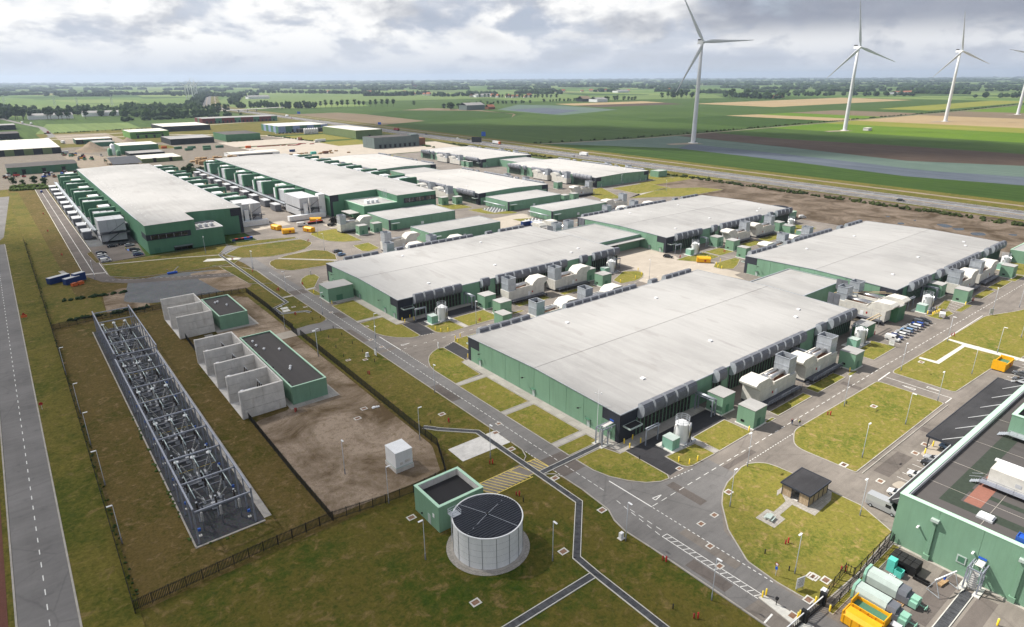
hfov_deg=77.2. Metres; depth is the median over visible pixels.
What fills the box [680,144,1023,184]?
field
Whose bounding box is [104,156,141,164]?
open shed
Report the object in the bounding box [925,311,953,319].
lawn
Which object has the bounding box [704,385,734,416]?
kiosk
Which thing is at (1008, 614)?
asphalt ground
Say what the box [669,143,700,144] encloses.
turbine pad
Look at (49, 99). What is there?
ground
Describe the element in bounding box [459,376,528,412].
lawn
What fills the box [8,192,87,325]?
lawn
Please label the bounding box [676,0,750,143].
wind turbine
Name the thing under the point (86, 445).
fence
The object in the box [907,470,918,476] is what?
car
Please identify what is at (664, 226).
data hall
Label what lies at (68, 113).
tree
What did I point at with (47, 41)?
sky
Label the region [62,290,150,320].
bushes
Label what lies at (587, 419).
door
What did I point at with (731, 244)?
kiosk
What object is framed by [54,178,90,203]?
air handling bank
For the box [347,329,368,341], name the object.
asphalt patch
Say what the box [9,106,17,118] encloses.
tree
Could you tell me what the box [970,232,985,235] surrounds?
puddle
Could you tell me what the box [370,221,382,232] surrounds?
kiosk
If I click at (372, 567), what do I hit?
lawn
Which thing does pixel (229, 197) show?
air handling bank
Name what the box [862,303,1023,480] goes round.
parking lines
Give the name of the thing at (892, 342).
sign board
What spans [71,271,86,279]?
container
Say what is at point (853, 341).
cabinet
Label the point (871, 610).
skip
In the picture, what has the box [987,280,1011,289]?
lawn
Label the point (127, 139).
sand heap
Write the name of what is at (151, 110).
woodland
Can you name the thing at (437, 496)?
pump house
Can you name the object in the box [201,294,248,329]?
substation
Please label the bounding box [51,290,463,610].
yard ground
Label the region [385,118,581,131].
field
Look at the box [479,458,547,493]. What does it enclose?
lane
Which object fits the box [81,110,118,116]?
barn
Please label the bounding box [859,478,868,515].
street lamp
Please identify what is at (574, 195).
kiosk
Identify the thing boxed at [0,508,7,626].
cycle path
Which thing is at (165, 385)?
transformer row
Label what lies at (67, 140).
yard ground
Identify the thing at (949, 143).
field
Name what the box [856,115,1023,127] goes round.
field
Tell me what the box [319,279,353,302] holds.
green block
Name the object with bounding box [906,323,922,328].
car
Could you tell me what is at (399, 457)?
equipment box
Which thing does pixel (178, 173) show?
air handling bank
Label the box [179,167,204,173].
bushes
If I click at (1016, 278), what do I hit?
lawn
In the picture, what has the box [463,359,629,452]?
walkway
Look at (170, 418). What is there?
busbar
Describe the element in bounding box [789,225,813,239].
generator
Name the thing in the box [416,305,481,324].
asphalt patch
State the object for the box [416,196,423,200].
window
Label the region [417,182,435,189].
generator
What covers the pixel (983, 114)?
field
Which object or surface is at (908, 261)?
data hall
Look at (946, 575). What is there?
portable hoist
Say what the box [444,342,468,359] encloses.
asphalt patch
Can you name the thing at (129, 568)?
weeds
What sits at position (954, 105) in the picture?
field
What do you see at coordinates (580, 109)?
field
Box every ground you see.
[0,77,1023,109]
[0,136,293,189]
[7,189,251,318]
[36,119,322,147]
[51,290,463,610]
[55,133,121,143]
[64,154,140,168]
[192,172,472,239]
[226,183,1023,617]
[390,152,669,206]
[656,179,1023,251]
[831,548,1023,626]
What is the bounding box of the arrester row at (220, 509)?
[200,498,242,530]
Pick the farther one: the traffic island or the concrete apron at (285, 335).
the concrete apron at (285, 335)
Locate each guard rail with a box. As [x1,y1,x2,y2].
[230,109,1023,214]
[231,109,1022,213]
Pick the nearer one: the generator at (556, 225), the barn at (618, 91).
the generator at (556, 225)
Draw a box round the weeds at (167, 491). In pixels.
[126,405,233,543]
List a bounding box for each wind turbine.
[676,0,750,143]
[826,0,894,130]
[933,17,988,121]
[1010,49,1023,114]
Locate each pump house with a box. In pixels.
[413,466,482,532]
[790,210,796,218]
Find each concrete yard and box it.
[221,138,307,146]
[242,141,460,158]
[493,214,533,228]
[617,247,739,281]
[633,255,744,282]
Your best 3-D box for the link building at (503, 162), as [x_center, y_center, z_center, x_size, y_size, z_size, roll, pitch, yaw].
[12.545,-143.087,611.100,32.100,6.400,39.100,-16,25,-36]
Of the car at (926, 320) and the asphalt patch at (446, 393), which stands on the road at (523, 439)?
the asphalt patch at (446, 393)
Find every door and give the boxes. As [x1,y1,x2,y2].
[336,294,342,299]
[585,417,589,426]
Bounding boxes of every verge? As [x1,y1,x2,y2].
[0,190,21,244]
[0,441,14,626]
[5,238,144,626]
[203,96,1023,220]
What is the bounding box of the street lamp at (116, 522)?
[106,505,122,543]
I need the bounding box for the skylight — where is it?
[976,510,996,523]
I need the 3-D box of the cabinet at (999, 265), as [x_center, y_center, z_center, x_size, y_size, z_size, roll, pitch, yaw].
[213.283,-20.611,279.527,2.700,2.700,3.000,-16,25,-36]
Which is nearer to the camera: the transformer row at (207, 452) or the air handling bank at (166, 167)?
the transformer row at (207, 452)
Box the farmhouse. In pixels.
[485,104,494,108]
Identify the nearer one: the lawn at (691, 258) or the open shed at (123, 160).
the lawn at (691, 258)
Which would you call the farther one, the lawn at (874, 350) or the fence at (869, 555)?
the lawn at (874, 350)
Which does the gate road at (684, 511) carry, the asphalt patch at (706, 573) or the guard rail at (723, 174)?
the asphalt patch at (706, 573)
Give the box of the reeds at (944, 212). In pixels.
[679,174,1023,225]
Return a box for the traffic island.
[758,595,813,626]
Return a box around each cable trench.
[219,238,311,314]
[423,425,668,626]
[502,573,594,626]
[539,444,598,473]
[932,589,972,626]
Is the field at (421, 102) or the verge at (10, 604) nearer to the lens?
the verge at (10, 604)
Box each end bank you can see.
[94,215,130,243]
[230,198,268,226]
[284,191,325,221]
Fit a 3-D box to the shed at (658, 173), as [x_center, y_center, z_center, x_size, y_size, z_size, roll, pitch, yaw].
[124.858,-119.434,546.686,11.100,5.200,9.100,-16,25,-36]
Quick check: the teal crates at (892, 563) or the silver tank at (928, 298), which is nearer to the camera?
the teal crates at (892, 563)
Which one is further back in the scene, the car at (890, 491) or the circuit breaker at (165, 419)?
the circuit breaker at (165, 419)
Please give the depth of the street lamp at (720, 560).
102.58 m
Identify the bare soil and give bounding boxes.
[103,288,149,312]
[191,270,251,290]
[193,296,439,513]
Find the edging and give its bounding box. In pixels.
[92,332,265,548]
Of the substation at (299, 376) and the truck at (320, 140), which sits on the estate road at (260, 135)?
the truck at (320, 140)
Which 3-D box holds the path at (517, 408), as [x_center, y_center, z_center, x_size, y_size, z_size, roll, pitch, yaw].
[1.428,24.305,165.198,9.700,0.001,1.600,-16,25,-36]
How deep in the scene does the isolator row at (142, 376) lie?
177.52 m
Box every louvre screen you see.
[579,218,584,225]
[827,292,839,305]
[835,278,847,291]
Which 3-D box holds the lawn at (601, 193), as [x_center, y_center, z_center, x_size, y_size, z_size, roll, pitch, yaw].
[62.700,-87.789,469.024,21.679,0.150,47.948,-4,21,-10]
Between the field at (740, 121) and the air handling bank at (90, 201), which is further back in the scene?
the field at (740, 121)
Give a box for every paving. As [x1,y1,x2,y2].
[756,501,791,527]
[777,487,831,515]
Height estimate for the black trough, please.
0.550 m
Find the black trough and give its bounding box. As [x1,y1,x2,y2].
[912,574,930,586]
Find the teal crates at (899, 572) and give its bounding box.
[893,566,904,578]
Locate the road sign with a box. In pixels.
[472,137,481,144]
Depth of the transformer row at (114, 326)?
213.22 m
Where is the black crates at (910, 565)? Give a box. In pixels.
[888,548,922,576]
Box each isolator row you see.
[101,319,127,333]
[104,326,132,340]
[105,328,133,341]
[109,335,138,350]
[111,340,139,352]
[114,346,145,363]
[116,347,145,365]
[121,357,151,375]
[122,358,153,378]
[127,368,160,386]
[129,371,161,390]
[135,381,167,402]
[136,383,169,405]
[142,396,176,417]
[144,397,179,419]
[150,410,187,434]
[153,413,188,438]
[160,426,198,452]
[162,430,200,457]
[170,444,208,473]
[173,450,212,477]
[182,465,223,496]
[185,472,226,501]
[194,488,238,521]
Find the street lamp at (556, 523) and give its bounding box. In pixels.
[552,521,557,560]
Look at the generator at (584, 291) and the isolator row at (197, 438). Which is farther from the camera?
the generator at (584, 291)
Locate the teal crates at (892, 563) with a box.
[885,555,898,572]
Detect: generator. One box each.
[336,214,372,232]
[380,231,419,250]
[382,241,421,252]
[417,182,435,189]
[426,234,461,241]
[433,186,453,200]
[436,153,449,162]
[449,155,462,164]
[500,274,547,303]
[527,295,577,317]
[531,221,561,230]
[532,168,551,180]
[543,219,573,228]
[546,263,590,292]
[550,171,570,183]
[569,180,594,195]
[577,283,622,298]
[601,193,627,209]
[602,204,625,211]
[629,200,652,205]
[720,220,753,243]
[739,351,802,409]
[750,214,777,237]
[757,232,789,247]
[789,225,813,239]
[791,331,842,384]
[837,283,899,324]
[849,279,910,303]
[945,267,980,294]
[969,258,999,284]
[969,458,1023,499]
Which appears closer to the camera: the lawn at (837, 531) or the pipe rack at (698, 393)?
the lawn at (837, 531)
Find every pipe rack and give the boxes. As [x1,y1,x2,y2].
[463,292,475,307]
[483,201,505,209]
[529,211,548,219]
[694,391,716,416]
[697,236,708,246]
[790,347,806,352]
[920,285,939,299]
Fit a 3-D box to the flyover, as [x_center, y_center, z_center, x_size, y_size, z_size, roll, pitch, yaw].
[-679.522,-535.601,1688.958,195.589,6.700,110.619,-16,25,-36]
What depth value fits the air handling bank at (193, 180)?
458.23 m
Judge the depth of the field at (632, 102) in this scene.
2063.58 m
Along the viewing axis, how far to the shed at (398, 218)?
372.95 m
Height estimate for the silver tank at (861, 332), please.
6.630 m
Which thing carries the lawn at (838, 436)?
on the asphalt ground at (772, 433)
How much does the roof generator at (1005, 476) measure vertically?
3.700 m
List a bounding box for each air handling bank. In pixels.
[48,172,82,195]
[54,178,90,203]
[60,186,99,213]
[67,194,110,225]
[75,204,127,238]
[154,165,178,170]
[165,170,192,176]
[178,176,207,184]
[193,160,225,179]
[194,183,226,192]
[207,165,241,185]
[211,191,246,201]
[222,170,259,192]
[239,176,280,200]
[260,183,304,210]
[293,154,318,158]
[311,158,338,163]
[330,162,361,168]
[354,168,387,174]
[379,173,416,183]
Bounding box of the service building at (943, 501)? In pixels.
[890,384,1023,609]
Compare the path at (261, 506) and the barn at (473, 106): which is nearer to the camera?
the path at (261, 506)
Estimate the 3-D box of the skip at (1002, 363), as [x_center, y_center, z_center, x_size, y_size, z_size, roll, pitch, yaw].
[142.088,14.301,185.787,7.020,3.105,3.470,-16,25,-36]
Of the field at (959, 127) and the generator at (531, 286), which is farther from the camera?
the field at (959, 127)
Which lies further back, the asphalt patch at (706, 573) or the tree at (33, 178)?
the tree at (33, 178)
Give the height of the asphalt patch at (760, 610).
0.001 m
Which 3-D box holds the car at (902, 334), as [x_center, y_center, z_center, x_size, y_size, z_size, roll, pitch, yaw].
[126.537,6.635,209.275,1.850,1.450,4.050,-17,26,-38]
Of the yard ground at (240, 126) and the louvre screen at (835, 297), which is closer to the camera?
the louvre screen at (835, 297)
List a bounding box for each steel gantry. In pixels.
[91,304,160,374]
[114,350,256,543]
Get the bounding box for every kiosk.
[355,224,367,235]
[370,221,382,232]
[438,196,448,204]
[452,195,462,204]
[461,160,466,166]
[466,161,472,166]
[477,291,495,309]
[492,297,511,313]
[494,309,511,322]
[553,181,562,188]
[561,194,569,200]
[569,192,578,199]
[587,266,595,281]
[593,271,611,286]
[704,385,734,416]
[708,235,723,247]
[724,238,739,250]
[735,245,750,258]
[735,398,766,429]
[774,220,784,231]
[782,224,795,234]
[838,345,864,370]
[926,280,946,298]
[951,286,973,303]
[998,263,1017,278]
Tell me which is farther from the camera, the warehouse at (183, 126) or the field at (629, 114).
the field at (629, 114)
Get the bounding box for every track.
[214,96,1023,206]
[548,105,1015,143]
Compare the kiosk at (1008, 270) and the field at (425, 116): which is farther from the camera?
the field at (425, 116)
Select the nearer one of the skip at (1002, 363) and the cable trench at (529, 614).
the cable trench at (529, 614)
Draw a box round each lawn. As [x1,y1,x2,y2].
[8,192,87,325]
[64,297,105,318]
[87,251,99,262]
[101,244,237,277]
[140,138,160,139]
[140,445,765,626]
[158,145,173,148]
[219,266,273,283]
[225,239,311,257]
[227,237,295,245]
[239,283,513,466]
[269,259,334,270]
[280,250,336,259]
[285,134,352,140]
[301,274,318,288]
[307,289,319,294]
[310,229,361,241]
[320,139,362,145]
[332,300,379,320]
[353,242,378,250]
[360,317,419,337]
[426,320,463,332]
[428,347,480,383]
[436,204,471,209]
[453,310,493,325]
[454,333,475,349]
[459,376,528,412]
[469,207,517,213]
[505,404,580,443]
[514,295,550,306]
[556,434,596,455]
[559,285,594,294]
[576,448,669,482]
[590,188,617,198]
[611,183,669,193]
[613,271,643,283]
[631,187,722,197]
[640,175,1019,220]
[648,174,672,179]
[665,443,714,466]
[677,252,718,261]
[693,419,751,450]
[705,248,734,255]
[713,258,739,268]
[721,462,890,605]
[740,240,760,246]
[758,234,776,241]
[765,417,775,422]
[769,393,811,415]
[793,224,815,232]
[793,382,943,471]
[805,373,845,392]
[828,544,899,614]
[860,340,895,359]
[893,309,1023,391]
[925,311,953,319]
[937,300,950,309]
[955,304,971,311]
[972,289,994,298]
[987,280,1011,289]
[996,261,1023,275]
[1009,275,1023,281]
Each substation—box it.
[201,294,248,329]
[239,330,327,404]
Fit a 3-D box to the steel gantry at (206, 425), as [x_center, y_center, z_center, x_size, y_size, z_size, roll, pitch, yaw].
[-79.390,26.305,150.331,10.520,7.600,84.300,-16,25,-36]
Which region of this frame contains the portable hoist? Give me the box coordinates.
[926,570,958,598]
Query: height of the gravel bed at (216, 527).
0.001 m
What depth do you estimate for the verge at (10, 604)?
115.69 m
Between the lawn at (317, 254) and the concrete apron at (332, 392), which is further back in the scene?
the lawn at (317, 254)
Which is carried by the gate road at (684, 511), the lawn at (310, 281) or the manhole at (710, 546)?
the manhole at (710, 546)
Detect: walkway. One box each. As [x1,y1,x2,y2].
[323,281,403,323]
[403,303,470,321]
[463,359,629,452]
[621,406,704,447]
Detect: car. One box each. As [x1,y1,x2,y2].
[886,487,899,494]
[894,331,907,336]
[895,329,911,335]
[900,327,914,332]
[902,325,918,330]
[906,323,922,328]
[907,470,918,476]
[910,321,924,325]
[912,318,928,324]
[917,317,931,322]
[920,458,931,465]
[923,454,937,459]
[939,442,948,448]
[1011,376,1023,380]
[1012,370,1023,376]
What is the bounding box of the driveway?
[296,319,340,335]
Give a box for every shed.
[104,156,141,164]
[367,204,454,230]
[410,216,499,241]
[485,189,560,210]
[530,198,605,219]
[650,169,666,176]
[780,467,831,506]
[1009,243,1023,263]
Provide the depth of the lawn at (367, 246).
322.85 m
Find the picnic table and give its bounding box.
[764,513,775,521]
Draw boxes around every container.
[46,273,69,284]
[62,275,80,284]
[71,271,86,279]
[521,220,530,225]
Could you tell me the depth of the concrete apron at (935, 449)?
145.84 m
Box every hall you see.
[77,164,243,253]
[215,153,435,218]
[320,153,437,174]
[326,225,619,319]
[405,167,548,204]
[421,145,531,167]
[466,268,857,442]
[507,157,648,187]
[576,194,792,252]
[741,220,1006,299]
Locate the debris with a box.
[166,266,178,273]
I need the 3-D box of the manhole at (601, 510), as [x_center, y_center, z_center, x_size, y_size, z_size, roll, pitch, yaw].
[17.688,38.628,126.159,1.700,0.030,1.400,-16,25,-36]
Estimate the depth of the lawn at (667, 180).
525.89 m
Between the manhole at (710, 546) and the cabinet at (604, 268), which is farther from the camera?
the cabinet at (604, 268)
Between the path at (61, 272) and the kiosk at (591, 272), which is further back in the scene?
the path at (61, 272)
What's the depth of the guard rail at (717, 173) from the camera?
530.99 m
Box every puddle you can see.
[937,224,952,227]
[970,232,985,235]
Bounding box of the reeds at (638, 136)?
[534,104,1014,142]
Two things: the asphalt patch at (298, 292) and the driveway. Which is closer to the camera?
the driveway
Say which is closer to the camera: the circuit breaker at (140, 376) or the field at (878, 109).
the circuit breaker at (140, 376)
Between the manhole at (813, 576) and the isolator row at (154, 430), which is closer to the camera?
the manhole at (813, 576)
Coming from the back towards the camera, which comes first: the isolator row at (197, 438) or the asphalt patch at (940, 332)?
the asphalt patch at (940, 332)
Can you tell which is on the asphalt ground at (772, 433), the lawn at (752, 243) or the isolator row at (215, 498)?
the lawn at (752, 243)
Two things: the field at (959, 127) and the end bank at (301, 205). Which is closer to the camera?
the end bank at (301, 205)
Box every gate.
[290,324,296,334]
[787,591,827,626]
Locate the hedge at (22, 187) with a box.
[9,183,59,190]
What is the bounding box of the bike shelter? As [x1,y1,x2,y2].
[174,243,193,249]
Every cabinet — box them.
[427,313,437,323]
[600,266,609,271]
[617,531,624,540]
[662,432,679,450]
[685,248,693,254]
[846,336,860,347]
[915,302,928,312]
[996,262,1002,269]
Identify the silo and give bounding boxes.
[107,148,112,155]
[110,144,115,154]
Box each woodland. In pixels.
[0,76,1023,96]
[0,103,80,118]
[65,101,215,117]
[120,111,241,121]
[184,90,241,104]
[235,100,315,107]
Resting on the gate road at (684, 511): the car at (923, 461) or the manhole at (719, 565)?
the manhole at (719, 565)
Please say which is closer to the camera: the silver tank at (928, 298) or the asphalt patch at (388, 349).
the asphalt patch at (388, 349)
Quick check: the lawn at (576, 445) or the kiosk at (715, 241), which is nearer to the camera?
the lawn at (576, 445)
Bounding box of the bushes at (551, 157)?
[451,143,677,175]
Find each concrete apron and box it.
[214,314,258,332]
[243,221,289,232]
[275,331,297,339]
[285,384,339,409]
[324,223,336,227]
[448,431,509,460]
[892,481,905,487]
[921,441,944,455]
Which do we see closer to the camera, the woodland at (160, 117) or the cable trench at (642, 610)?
the cable trench at (642, 610)
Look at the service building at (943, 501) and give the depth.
112.56 m
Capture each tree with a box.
[1,108,8,119]
[8,177,16,184]
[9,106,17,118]
[16,108,25,119]
[29,176,37,182]
[40,177,48,183]
[42,107,49,118]
[57,108,63,119]
[64,108,71,119]
[79,107,87,118]
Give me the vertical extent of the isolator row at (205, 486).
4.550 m
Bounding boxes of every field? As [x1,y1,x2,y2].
[11,102,266,116]
[36,123,139,133]
[219,93,574,104]
[294,113,421,124]
[361,98,522,106]
[368,110,522,124]
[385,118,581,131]
[410,108,515,117]
[444,120,753,142]
[482,207,505,212]
[497,105,615,114]
[512,108,578,113]
[520,94,723,100]
[544,144,1023,201]
[556,136,1023,176]
[562,101,662,104]
[566,108,830,119]
[574,103,675,106]
[605,104,760,111]
[638,116,834,127]
[658,96,834,103]
[680,133,1023,165]
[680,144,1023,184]
[699,98,902,106]
[715,128,1023,153]
[729,114,858,120]
[760,113,881,118]
[774,123,1023,142]
[793,110,926,116]
[830,121,1023,132]
[845,101,1023,113]
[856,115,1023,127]
[884,101,1023,110]
[925,111,1023,118]
[970,105,1023,112]
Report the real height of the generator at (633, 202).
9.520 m
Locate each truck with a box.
[314,139,325,141]
[327,217,336,225]
[579,152,587,155]
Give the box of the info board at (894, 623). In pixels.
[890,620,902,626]
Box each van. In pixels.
[100,257,111,261]
[297,222,307,226]
[865,490,897,516]
[884,333,900,341]
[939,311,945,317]
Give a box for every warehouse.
[0,123,15,129]
[0,131,19,139]
[0,138,60,156]
[5,159,77,174]
[73,136,112,144]
[90,140,114,146]
[113,141,158,154]
[122,128,168,138]
[124,149,164,155]
[134,153,182,162]
[151,122,210,131]
[160,134,214,144]
[195,115,276,123]
[213,130,260,141]
[224,149,279,155]
[261,122,327,132]
[296,127,322,132]
[322,125,381,138]
[362,134,424,148]
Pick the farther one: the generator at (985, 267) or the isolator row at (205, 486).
the generator at (985, 267)
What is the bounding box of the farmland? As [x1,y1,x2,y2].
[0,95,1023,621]
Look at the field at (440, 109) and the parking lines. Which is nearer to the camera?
the parking lines
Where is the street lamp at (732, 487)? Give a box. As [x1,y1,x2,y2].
[729,468,737,506]
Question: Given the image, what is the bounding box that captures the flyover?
[220,107,283,111]
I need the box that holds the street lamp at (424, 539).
[418,520,425,559]
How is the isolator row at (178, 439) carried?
on the gravel bed at (216, 527)
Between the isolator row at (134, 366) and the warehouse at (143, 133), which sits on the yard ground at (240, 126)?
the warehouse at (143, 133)
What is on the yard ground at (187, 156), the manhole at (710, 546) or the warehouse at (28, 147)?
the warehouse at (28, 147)
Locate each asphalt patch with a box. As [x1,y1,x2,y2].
[11,418,45,626]
[289,289,307,295]
[333,312,346,318]
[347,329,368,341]
[379,347,396,352]
[403,321,434,334]
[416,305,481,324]
[431,384,460,401]
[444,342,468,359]
[540,451,584,476]
[627,444,681,474]
[639,410,726,455]
[666,482,706,504]
[680,529,740,568]
[685,559,732,591]
[723,450,755,468]
[744,600,792,626]
[755,443,885,497]
[840,381,861,389]
[873,451,912,476]
[904,347,924,357]
[909,570,962,626]
[920,427,930,432]
[930,329,950,334]
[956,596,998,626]
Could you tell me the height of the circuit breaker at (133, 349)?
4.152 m
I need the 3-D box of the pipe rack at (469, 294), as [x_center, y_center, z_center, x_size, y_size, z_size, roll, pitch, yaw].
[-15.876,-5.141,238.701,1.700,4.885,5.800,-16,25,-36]
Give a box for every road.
[0,197,8,239]
[0,244,82,626]
[1,119,54,138]
[35,189,234,282]
[51,134,314,144]
[62,121,259,136]
[221,245,1019,626]
[582,459,843,626]
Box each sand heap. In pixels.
[75,142,106,152]
[121,137,135,142]
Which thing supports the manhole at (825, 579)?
on the lawn at (837, 531)
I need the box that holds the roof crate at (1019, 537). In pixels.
[1015,532,1023,543]
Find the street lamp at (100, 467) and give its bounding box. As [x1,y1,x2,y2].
[91,450,105,484]
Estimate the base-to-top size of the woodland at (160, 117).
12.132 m
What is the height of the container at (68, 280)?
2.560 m
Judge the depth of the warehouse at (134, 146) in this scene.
741.32 m
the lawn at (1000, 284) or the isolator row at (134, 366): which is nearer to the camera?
the isolator row at (134, 366)
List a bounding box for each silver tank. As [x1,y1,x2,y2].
[424,301,453,324]
[606,256,619,273]
[656,413,696,453]
[683,239,701,255]
[787,216,795,227]
[841,322,870,348]
[911,291,935,313]
[995,252,1011,269]
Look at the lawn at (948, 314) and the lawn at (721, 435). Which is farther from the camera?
the lawn at (948, 314)
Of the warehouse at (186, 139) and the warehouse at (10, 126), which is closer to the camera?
the warehouse at (186, 139)
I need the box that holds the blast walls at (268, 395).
[193,331,285,419]
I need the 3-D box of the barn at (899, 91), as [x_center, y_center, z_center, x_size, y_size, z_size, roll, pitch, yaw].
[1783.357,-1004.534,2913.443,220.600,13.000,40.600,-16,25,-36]
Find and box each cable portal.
[592,419,614,448]
[956,556,989,598]
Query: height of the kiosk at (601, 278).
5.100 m
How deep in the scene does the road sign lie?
812.65 m
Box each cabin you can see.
[851,319,875,338]
[889,303,906,322]
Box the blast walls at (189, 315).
[160,293,214,338]
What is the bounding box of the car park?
[89,241,145,262]
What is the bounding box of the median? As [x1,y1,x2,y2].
[206,97,1023,215]
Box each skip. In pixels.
[270,223,281,230]
[281,227,294,233]
[303,225,314,232]
[309,217,321,220]
[696,256,710,262]
[840,603,883,626]
[850,592,891,626]
[991,354,1013,371]
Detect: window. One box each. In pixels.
[405,198,413,201]
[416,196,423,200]
[956,554,966,564]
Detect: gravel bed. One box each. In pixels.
[48,185,135,246]
[94,324,263,545]
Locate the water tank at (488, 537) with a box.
[446,493,529,575]
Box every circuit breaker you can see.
[105,323,125,339]
[110,332,131,348]
[116,341,137,358]
[121,352,144,370]
[127,363,151,383]
[134,375,159,396]
[142,389,168,410]
[150,404,177,426]
[159,419,187,444]
[169,437,199,463]
[180,457,211,484]
[193,479,226,509]
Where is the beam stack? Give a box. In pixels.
[937,579,948,586]
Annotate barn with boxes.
[27,112,73,119]
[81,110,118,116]
[245,95,269,98]
[459,102,484,109]
[472,93,489,96]
[577,96,589,101]
[589,97,607,101]
[612,90,628,92]
[889,90,911,93]
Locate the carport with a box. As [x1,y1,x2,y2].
[926,377,1023,447]
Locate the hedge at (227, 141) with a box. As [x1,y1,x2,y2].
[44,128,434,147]
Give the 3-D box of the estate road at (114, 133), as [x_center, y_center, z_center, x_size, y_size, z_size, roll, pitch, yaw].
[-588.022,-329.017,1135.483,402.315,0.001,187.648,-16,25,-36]
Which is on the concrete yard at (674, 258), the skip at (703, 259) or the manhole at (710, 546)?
the skip at (703, 259)
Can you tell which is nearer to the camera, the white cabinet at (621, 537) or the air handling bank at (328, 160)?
the white cabinet at (621, 537)
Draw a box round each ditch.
[205,108,678,176]
[535,105,1008,143]
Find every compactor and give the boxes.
[850,578,917,626]
[862,564,927,609]
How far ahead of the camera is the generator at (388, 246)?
293.60 m
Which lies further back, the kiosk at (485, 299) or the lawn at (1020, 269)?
the lawn at (1020, 269)
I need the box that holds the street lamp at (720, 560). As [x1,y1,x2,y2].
[711,558,722,600]
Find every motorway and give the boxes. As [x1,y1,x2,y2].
[203,97,1023,219]
[207,96,1023,213]
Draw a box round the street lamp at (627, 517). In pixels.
[625,502,632,540]
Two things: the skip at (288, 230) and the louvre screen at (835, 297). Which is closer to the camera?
the louvre screen at (835, 297)
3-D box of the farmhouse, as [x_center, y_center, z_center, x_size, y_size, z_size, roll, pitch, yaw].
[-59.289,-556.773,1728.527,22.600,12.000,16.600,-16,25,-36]
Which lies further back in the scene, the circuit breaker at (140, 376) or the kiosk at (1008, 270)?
the kiosk at (1008, 270)
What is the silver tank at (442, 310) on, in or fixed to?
on the asphalt ground at (772, 433)
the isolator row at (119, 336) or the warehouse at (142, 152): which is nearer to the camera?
the isolator row at (119, 336)
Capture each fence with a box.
[23,239,135,613]
[51,288,246,329]
[131,469,444,611]
[185,334,194,349]
[246,288,292,327]
[248,413,332,520]
[300,330,445,470]
[821,531,891,604]
[831,534,894,608]
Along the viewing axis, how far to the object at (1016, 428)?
132.42 m
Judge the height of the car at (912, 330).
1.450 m
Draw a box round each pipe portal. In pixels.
[414,306,426,320]
[645,422,659,445]
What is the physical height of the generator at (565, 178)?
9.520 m
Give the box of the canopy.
[888,444,952,503]
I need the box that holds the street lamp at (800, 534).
[794,533,802,573]
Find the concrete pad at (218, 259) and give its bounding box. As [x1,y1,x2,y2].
[203,257,241,261]
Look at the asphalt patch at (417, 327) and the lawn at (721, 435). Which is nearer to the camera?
the lawn at (721, 435)
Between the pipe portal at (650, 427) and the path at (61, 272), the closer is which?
the pipe portal at (650, 427)
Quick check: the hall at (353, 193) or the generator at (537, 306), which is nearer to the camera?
the generator at (537, 306)
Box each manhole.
[406,514,416,520]
[469,597,481,606]
[550,475,559,480]
[557,547,568,555]
[597,507,606,513]
[696,521,705,526]
[705,543,714,549]
[710,512,718,517]
[715,562,724,569]
[724,489,732,494]
[786,610,796,620]
[802,595,814,603]
[805,572,816,580]
[808,572,819,580]
[820,575,831,584]
[876,478,884,483]
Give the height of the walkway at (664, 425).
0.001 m
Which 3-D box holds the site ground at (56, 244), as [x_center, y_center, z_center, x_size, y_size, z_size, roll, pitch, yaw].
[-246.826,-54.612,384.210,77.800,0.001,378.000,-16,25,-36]
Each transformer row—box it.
[101,320,127,332]
[111,339,140,355]
[123,359,153,380]
[136,384,171,407]
[153,414,189,440]
[174,450,213,480]
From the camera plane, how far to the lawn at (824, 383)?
177.86 m
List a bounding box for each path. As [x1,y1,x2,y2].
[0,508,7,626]
[58,271,106,275]
[104,255,214,264]
[135,323,270,517]
[278,258,336,260]
[336,298,352,302]
[356,316,382,322]
[451,319,467,326]
[456,374,485,385]
[501,401,533,414]
[552,431,585,446]
[694,440,717,452]
[919,339,1023,363]
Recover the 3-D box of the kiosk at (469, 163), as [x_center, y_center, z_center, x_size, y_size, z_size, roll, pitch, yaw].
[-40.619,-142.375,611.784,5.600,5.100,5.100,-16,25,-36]
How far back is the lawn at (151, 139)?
913.59 m
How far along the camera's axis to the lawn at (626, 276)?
273.23 m
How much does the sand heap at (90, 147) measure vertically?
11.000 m
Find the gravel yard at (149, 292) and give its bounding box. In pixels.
[124,270,222,302]
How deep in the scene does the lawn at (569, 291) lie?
254.62 m
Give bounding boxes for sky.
[0,0,1023,82]
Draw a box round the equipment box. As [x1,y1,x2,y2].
[385,439,413,473]
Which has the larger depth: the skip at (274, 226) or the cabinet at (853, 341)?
the skip at (274, 226)
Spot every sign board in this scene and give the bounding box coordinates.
[795,576,805,590]
[889,340,894,345]
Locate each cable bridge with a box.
[834,291,898,296]
[852,313,881,326]
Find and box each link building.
[389,167,437,174]
[499,157,541,166]
[556,223,644,250]
[750,268,836,301]
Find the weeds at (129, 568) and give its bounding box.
[25,241,138,594]
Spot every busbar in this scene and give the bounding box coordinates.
[102,324,195,498]
[114,323,213,492]
[125,320,231,485]

